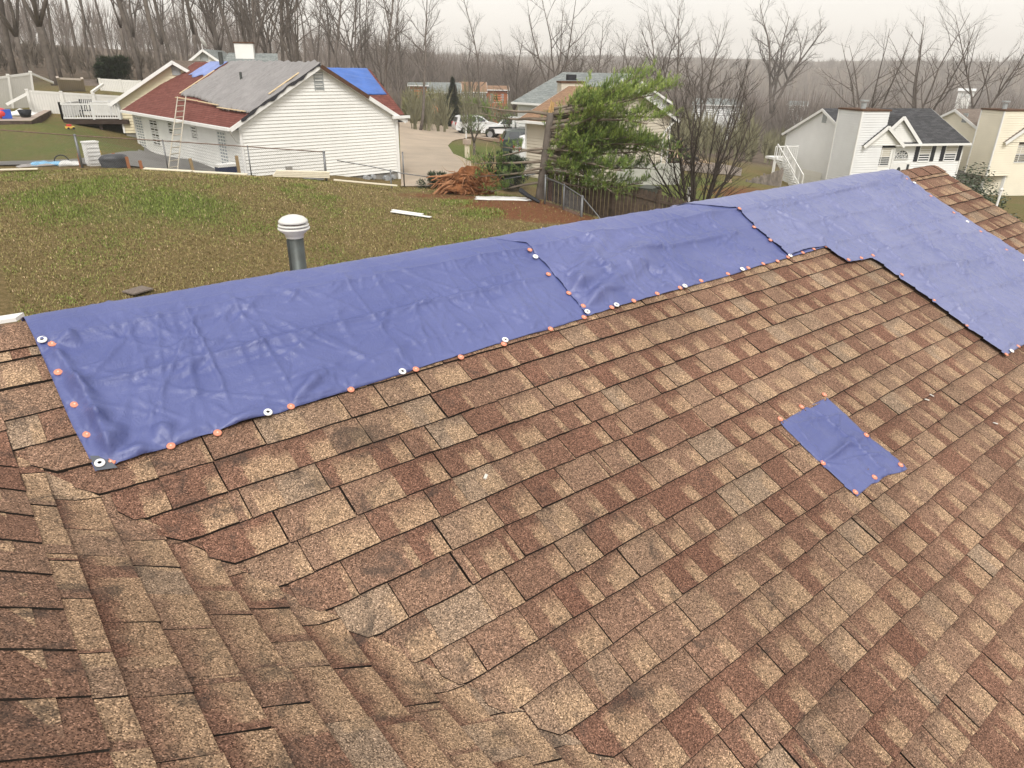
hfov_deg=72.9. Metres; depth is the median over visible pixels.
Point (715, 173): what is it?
bare tree
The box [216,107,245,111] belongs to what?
wood batten
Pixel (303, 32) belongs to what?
bare tree
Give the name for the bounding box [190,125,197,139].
window
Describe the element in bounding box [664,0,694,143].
bare tree
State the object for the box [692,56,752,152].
bare tree
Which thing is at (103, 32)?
bare tree
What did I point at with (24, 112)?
dark pot
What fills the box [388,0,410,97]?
bare tree
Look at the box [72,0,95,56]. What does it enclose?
bare tree
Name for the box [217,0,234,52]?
bare tree
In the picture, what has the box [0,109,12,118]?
blue crate
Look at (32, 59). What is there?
wood understory
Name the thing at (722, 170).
side yard drive
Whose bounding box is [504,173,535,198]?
chain link fence
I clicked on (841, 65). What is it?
horizon wood
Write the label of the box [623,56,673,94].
bare tree
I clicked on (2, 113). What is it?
red ball
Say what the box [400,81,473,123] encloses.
roadside brush
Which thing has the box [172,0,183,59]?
bare tree
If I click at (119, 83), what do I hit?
vinyl fence
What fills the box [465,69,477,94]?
bare tree
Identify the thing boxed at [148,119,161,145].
window
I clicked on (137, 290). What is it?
fallen shingle
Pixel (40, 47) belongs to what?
bare tree
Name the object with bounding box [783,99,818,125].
bare tree
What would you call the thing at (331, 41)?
bare tree
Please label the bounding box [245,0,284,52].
bare tree
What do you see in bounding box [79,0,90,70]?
bare tree
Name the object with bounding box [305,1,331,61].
bare tree
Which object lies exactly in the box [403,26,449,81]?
bare tree
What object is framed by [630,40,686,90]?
bare tree
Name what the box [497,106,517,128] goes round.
tree
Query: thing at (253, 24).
bare tree
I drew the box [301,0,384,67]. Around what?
bare tree
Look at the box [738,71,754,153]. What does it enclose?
bare tree
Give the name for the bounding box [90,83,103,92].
fence rail
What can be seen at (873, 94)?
bare tree
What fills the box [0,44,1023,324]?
ground
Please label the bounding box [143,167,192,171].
siding plank
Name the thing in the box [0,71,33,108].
vinyl fence
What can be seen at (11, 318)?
trim strip
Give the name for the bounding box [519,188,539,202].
gutter piece
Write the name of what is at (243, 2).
bare tree
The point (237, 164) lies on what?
fence stake
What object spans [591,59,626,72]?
bare tree
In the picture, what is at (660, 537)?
shingled house
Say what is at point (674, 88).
bare tree
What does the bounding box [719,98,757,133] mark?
bare tree
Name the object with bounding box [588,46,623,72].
bare tree
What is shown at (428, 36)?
bare tree
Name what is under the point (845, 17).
sky
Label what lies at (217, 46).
bare tree
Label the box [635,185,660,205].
utility box
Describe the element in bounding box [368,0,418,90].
bare tree
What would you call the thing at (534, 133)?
beige house
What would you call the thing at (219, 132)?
glass door
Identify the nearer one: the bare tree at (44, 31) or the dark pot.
the dark pot
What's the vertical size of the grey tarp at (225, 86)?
2.112 m
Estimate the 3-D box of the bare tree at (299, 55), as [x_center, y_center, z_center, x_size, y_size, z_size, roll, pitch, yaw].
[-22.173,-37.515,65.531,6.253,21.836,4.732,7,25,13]
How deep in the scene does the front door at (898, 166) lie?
45.97 m
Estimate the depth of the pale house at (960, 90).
205.90 m
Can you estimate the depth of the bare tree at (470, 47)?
121.91 m
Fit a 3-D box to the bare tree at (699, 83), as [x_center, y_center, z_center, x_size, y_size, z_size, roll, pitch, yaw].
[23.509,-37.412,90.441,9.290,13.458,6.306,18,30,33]
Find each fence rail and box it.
[5,93,26,105]
[32,73,53,83]
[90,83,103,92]
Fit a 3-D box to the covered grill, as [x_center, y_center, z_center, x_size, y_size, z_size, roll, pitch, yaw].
[-15.347,-8.608,26.714,1.051,0.475,0.584,-18,31,-35]
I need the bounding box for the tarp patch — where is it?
[778,392,906,495]
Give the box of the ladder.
[168,96,185,168]
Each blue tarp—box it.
[21,237,586,470]
[189,61,227,76]
[327,67,386,94]
[484,203,827,315]
[670,169,1023,355]
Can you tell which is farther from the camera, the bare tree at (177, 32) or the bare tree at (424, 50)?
the bare tree at (424, 50)
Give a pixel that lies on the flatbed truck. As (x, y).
(494, 130)
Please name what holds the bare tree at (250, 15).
on the ground at (52, 124)
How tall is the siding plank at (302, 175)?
0.154 m
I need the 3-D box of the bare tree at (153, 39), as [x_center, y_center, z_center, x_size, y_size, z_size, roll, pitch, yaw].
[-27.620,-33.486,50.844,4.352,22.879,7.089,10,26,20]
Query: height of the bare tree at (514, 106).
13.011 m
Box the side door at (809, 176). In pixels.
[800,169,821,183]
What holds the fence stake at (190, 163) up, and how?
on the ground at (52, 124)
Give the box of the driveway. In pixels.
[399,121,497,185]
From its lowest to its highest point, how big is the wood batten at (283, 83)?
0.858 m
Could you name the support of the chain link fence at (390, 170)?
on the ground at (52, 124)
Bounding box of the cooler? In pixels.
[213,162,236,174]
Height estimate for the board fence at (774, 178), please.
2.604 m
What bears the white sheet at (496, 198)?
on the ground at (52, 124)
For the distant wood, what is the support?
on the ground at (52, 124)
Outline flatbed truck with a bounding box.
[481,116,517,137]
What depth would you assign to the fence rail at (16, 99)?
39.31 m
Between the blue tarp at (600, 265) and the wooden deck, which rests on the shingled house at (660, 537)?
the blue tarp at (600, 265)
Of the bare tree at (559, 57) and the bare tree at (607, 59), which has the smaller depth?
the bare tree at (559, 57)
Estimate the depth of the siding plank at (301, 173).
27.45 m
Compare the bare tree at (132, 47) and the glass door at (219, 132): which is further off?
the bare tree at (132, 47)
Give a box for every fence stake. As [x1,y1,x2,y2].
[125,157,130,168]
[138,160,142,169]
[188,158,194,172]
[235,156,240,172]
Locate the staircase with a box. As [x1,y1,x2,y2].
[775,144,803,185]
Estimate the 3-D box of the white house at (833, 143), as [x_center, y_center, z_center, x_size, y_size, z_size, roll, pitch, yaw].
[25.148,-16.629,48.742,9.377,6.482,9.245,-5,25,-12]
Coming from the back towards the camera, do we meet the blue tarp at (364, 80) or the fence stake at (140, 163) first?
the blue tarp at (364, 80)
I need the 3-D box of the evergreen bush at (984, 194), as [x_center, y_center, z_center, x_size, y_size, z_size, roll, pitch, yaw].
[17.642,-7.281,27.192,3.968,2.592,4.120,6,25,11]
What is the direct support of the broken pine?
on the ground at (52, 124)
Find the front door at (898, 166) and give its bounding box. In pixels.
[892,163,910,170]
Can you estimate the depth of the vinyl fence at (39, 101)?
41.06 m
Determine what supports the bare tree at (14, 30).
on the ground at (52, 124)
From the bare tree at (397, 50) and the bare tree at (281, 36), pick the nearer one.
the bare tree at (281, 36)
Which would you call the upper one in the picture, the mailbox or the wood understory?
the wood understory
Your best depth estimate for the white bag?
26.36 m
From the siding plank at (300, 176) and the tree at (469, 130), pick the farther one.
the tree at (469, 130)
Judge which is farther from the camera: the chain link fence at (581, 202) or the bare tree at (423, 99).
the bare tree at (423, 99)
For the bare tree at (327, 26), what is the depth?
87.51 m
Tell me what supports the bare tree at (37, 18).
on the ground at (52, 124)
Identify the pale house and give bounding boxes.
[691,98,742,136]
[785,101,807,135]
[955,88,975,108]
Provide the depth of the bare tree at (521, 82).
111.05 m
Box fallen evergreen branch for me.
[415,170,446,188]
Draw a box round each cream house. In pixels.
[58,60,205,137]
[941,101,1023,195]
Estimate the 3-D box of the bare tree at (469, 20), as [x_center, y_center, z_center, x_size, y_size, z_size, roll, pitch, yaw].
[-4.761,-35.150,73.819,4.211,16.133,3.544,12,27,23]
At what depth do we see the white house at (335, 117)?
32.05 m
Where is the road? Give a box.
[474,133,500,141]
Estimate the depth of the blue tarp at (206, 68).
37.37 m
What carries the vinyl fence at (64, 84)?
on the ground at (52, 124)
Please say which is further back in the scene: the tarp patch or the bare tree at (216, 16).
the bare tree at (216, 16)
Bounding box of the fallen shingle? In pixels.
[122,286,153,294]
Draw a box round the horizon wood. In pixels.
[415,50,1023,111]
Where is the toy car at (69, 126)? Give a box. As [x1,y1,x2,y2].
[65,124,74,129]
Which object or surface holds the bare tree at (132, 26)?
on the ground at (52, 124)
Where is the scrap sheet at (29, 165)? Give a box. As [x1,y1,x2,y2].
[16,163,53,167]
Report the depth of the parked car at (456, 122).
72.22 m
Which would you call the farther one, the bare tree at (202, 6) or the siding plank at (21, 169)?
the bare tree at (202, 6)
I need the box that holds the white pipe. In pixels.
[996,188,1003,205]
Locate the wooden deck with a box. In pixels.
[765,146,798,182]
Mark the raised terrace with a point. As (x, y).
(27, 120)
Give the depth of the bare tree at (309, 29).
104.77 m
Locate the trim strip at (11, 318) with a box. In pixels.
[0,312,24,323]
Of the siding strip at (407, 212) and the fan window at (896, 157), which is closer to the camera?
the siding strip at (407, 212)
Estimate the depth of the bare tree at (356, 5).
88.26 m
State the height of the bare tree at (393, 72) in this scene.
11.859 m
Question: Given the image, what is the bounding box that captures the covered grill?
[98,154,127,167]
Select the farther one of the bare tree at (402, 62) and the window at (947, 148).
the bare tree at (402, 62)
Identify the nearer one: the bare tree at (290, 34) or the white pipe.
the white pipe
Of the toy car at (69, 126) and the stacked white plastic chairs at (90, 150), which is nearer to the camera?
the stacked white plastic chairs at (90, 150)
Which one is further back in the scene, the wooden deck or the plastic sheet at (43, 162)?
the wooden deck
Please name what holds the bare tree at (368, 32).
on the ground at (52, 124)
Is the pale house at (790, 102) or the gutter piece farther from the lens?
the pale house at (790, 102)
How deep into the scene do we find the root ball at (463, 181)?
27.34 m
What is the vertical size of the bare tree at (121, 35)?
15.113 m
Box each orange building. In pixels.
[407,82,428,99]
[486,85,509,122]
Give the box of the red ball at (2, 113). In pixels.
[0,108,4,117]
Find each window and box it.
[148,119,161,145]
[167,121,173,134]
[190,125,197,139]
[878,149,891,165]
[894,149,908,159]
[917,146,931,161]
[942,145,958,161]
[1013,146,1023,162]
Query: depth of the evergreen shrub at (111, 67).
54.62 m
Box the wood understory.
[0,35,400,107]
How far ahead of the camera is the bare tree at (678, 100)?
115.46 m
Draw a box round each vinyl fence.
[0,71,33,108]
[24,89,118,115]
[56,76,85,90]
[98,78,140,92]
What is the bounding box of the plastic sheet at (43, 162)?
[30,161,59,166]
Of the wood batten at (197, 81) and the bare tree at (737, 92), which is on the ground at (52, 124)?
the bare tree at (737, 92)
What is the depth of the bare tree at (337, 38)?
86.90 m
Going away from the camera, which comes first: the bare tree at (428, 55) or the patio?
the patio
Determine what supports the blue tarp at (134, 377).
on the shingled house at (660, 537)
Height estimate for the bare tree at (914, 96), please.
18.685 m
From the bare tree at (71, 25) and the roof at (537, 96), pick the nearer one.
the roof at (537, 96)
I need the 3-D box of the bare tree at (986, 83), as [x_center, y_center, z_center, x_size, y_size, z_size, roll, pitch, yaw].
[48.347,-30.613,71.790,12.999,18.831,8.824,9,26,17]
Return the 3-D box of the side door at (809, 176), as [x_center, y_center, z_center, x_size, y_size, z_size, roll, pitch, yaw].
[21.202,-14.334,49.310,0.020,1.640,2.246,-5,25,-12]
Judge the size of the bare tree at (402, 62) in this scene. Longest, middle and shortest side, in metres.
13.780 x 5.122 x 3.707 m
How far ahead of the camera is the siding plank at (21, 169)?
24.59 m
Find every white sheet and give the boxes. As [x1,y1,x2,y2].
[11,108,36,115]
[476,196,526,200]
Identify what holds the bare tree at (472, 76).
on the ground at (52, 124)
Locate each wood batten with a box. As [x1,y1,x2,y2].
[179,70,214,93]
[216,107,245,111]
[268,72,298,93]
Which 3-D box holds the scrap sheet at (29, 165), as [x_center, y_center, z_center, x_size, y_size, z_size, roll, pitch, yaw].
[-17.883,-8.234,25.991,1.275,0.091,0.531,-18,31,-35]
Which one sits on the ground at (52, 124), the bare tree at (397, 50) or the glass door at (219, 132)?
the bare tree at (397, 50)
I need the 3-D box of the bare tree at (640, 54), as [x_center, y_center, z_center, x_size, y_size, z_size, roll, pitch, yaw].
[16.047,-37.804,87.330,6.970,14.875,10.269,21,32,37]
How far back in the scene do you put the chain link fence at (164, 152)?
26.54 m
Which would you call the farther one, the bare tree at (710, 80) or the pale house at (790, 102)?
the pale house at (790, 102)
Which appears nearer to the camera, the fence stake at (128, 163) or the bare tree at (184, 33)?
the fence stake at (128, 163)
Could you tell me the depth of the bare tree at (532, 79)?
101.23 m
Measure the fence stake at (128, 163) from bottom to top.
0.777 m
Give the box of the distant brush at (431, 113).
[402,76,818,164]
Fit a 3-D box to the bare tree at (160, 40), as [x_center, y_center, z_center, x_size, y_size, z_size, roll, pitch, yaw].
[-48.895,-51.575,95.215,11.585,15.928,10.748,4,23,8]
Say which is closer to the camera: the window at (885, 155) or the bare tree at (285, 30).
the window at (885, 155)
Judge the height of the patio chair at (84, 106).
1.002 m
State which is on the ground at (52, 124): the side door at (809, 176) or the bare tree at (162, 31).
the bare tree at (162, 31)
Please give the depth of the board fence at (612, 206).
26.23 m
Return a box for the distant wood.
[0,0,1023,152]
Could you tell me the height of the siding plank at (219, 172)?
0.157 m
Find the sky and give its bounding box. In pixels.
[6,0,1023,61]
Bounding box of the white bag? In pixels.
[59,160,78,166]
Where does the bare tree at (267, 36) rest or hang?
on the ground at (52, 124)
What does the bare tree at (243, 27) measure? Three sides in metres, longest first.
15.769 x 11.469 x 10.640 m
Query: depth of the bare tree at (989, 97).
78.96 m
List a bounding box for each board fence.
[546,173,697,217]
[745,167,783,186]
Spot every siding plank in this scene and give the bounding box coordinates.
[0,168,37,169]
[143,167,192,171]
[192,170,247,174]
[273,174,329,177]
[274,173,329,176]
[275,171,329,174]
[276,170,329,172]
[334,179,396,185]
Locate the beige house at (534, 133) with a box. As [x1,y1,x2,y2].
[516,74,679,186]
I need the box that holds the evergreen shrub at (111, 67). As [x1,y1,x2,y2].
[92,54,134,83]
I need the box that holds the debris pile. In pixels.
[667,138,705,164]
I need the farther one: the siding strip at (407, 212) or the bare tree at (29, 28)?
the bare tree at (29, 28)
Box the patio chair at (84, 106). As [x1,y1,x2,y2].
[79,99,90,116]
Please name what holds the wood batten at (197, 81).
on the grey tarp at (225, 86)
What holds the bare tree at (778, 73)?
on the ground at (52, 124)
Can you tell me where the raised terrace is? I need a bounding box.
[0,110,51,124]
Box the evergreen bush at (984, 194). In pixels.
[952,162,1022,221]
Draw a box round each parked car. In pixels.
[451,114,498,132]
[500,127,524,152]
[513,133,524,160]
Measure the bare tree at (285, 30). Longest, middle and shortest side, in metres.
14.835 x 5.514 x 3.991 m
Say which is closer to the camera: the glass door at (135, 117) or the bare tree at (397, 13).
the glass door at (135, 117)
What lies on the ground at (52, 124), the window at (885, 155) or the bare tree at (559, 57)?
the bare tree at (559, 57)
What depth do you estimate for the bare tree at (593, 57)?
108.91 m
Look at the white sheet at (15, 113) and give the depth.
38.41 m
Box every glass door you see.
[134,116,147,148]
[216,130,229,162]
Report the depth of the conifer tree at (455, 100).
88.12 m
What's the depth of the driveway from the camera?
47.14 m
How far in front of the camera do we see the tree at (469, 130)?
46.53 m
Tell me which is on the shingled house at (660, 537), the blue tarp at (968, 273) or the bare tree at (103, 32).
the blue tarp at (968, 273)
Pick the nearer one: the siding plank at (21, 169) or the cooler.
the siding plank at (21, 169)
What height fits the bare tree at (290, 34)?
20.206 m
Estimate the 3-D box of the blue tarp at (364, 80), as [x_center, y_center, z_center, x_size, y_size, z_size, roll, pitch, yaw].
[-8.165,-14.773,33.803,3.680,1.210,1.674,-21,32,-39]
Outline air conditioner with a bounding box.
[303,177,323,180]
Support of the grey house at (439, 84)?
on the ground at (52, 124)
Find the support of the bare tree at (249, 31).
on the ground at (52, 124)
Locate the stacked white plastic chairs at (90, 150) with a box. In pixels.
[80,140,100,165]
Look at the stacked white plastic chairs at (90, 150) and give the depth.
26.64 m
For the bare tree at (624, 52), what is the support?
on the ground at (52, 124)
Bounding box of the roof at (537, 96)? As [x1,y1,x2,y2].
[511,72,672,126]
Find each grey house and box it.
[427,82,461,96]
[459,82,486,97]
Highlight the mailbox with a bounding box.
[463,139,470,157]
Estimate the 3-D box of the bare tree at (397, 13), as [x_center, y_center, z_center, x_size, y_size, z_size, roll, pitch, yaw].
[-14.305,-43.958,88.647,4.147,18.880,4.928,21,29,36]
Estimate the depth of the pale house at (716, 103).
134.80 m
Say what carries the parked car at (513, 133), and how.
on the ground at (52, 124)
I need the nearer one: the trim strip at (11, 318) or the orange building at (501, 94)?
the trim strip at (11, 318)
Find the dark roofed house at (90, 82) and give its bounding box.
[70,79,98,85]
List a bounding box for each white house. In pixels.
[120,52,409,180]
[188,37,277,61]
[781,100,971,183]
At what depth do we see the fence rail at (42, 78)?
42.78 m
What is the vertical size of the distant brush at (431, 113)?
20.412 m
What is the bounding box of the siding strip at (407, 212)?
[390,209,431,217]
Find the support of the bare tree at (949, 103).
on the ground at (52, 124)
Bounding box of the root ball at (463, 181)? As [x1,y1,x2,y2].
[426,145,506,195]
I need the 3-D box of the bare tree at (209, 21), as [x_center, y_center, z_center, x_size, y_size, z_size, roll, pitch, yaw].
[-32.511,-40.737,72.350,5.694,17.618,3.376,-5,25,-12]
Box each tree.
[0,0,17,74]
[0,0,28,72]
[21,0,57,85]
[22,2,34,64]
[28,0,58,50]
[30,0,52,51]
[41,0,49,32]
[47,3,62,77]
[65,0,82,69]
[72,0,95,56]
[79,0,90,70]
[94,0,110,56]
[110,0,128,62]
[114,0,152,50]
[116,0,142,80]
[124,0,181,64]
[143,0,161,69]
[153,0,172,60]
[171,0,199,60]
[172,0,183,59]
[172,0,249,50]
[185,0,197,54]
[185,0,217,18]
[189,0,233,40]
[192,18,201,49]
[198,0,218,45]
[204,0,216,39]
[208,0,291,49]
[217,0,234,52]
[222,0,258,40]
[224,1,246,41]
[238,0,290,52]
[239,0,332,61]
[241,0,249,41]
[242,0,259,52]
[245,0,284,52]
[246,0,308,52]
[251,0,255,52]
[257,1,271,47]
[270,0,296,59]
[280,0,302,61]
[285,0,301,60]
[286,3,300,61]
[289,2,305,61]
[293,2,315,59]
[300,0,359,67]
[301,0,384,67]
[303,0,343,67]
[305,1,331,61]
[312,0,336,67]
[339,1,373,67]
[344,0,364,67]
[345,1,409,86]
[357,0,378,68]
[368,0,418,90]
[370,0,401,97]
[370,34,413,108]
[377,1,404,111]
[384,16,413,95]
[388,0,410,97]
[391,0,409,107]
[391,0,442,129]
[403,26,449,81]
[418,18,431,81]
[419,0,438,81]
[426,32,444,81]
[441,76,463,125]
[451,44,497,96]
[455,0,487,130]
[456,107,488,154]
[462,4,481,80]
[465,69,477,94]
[482,26,546,115]
[490,42,522,85]
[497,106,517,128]
[505,59,539,98]
[511,0,612,81]
[515,62,555,91]
[555,20,606,71]
[562,35,622,72]
[584,7,615,72]
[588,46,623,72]
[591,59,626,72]
[599,39,615,72]
[605,19,671,83]
[615,23,634,72]
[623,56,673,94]
[628,0,706,93]
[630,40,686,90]
[634,35,778,202]
[655,11,739,151]
[663,91,684,113]
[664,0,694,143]
[666,47,727,126]
[670,56,687,105]
[679,63,692,112]
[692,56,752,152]
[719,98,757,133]
[729,55,750,149]
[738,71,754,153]
[746,0,832,140]
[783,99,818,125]
[811,18,925,107]
[870,0,1001,109]
[921,81,969,115]
[936,0,1023,108]
[953,79,1020,108]
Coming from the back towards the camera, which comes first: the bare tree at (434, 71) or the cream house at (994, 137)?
the bare tree at (434, 71)
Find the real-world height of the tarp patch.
0.258 m
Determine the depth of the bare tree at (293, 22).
60.96 m
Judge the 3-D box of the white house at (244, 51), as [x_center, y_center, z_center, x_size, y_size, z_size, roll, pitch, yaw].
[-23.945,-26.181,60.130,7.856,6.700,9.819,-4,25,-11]
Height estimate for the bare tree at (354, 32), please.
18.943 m
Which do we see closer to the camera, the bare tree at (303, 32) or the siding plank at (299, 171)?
the siding plank at (299, 171)
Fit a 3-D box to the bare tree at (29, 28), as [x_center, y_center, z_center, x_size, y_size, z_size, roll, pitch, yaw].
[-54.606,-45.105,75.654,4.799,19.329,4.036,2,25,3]
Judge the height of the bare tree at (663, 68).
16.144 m
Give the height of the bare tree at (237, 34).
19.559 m
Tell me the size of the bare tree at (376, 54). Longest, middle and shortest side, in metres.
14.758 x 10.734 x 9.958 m
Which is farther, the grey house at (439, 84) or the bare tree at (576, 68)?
the grey house at (439, 84)
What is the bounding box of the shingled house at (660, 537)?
[0,165,1023,767]
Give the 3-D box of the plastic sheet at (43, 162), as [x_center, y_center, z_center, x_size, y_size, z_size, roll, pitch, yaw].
[-17.619,-8.417,26.357,1.396,0.168,0.767,-18,31,-35]
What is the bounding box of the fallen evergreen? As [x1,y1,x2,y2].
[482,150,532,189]
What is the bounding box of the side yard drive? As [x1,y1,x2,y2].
[682,160,741,175]
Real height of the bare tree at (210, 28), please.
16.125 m
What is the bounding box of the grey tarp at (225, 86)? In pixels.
[181,59,319,112]
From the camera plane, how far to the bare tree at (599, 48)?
82.58 m
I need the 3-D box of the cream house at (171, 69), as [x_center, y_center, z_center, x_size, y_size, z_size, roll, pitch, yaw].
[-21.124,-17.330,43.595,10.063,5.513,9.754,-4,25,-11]
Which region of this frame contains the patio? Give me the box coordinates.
[0,147,252,175]
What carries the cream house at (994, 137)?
on the ground at (52, 124)
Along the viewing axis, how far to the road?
65.23 m
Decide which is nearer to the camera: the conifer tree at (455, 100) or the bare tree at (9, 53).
the bare tree at (9, 53)
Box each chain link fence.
[0,129,327,180]
[337,152,432,187]
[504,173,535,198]
[544,174,599,218]
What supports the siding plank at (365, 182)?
on the ground at (52, 124)
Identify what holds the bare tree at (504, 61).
on the ground at (52, 124)
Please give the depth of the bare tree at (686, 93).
101.33 m
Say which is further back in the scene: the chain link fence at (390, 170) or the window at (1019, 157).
the window at (1019, 157)
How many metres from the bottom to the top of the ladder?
2.600 m
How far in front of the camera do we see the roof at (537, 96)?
52.07 m
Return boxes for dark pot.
[17,109,31,116]
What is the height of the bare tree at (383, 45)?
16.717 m
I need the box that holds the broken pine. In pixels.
[462,55,691,199]
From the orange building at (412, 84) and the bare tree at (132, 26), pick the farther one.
the orange building at (412, 84)
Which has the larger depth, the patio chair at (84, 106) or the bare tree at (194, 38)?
the bare tree at (194, 38)
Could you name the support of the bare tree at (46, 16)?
on the ground at (52, 124)
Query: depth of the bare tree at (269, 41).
79.74 m
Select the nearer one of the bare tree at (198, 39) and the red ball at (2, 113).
the red ball at (2, 113)
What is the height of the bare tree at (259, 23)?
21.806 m
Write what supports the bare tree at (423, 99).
on the ground at (52, 124)

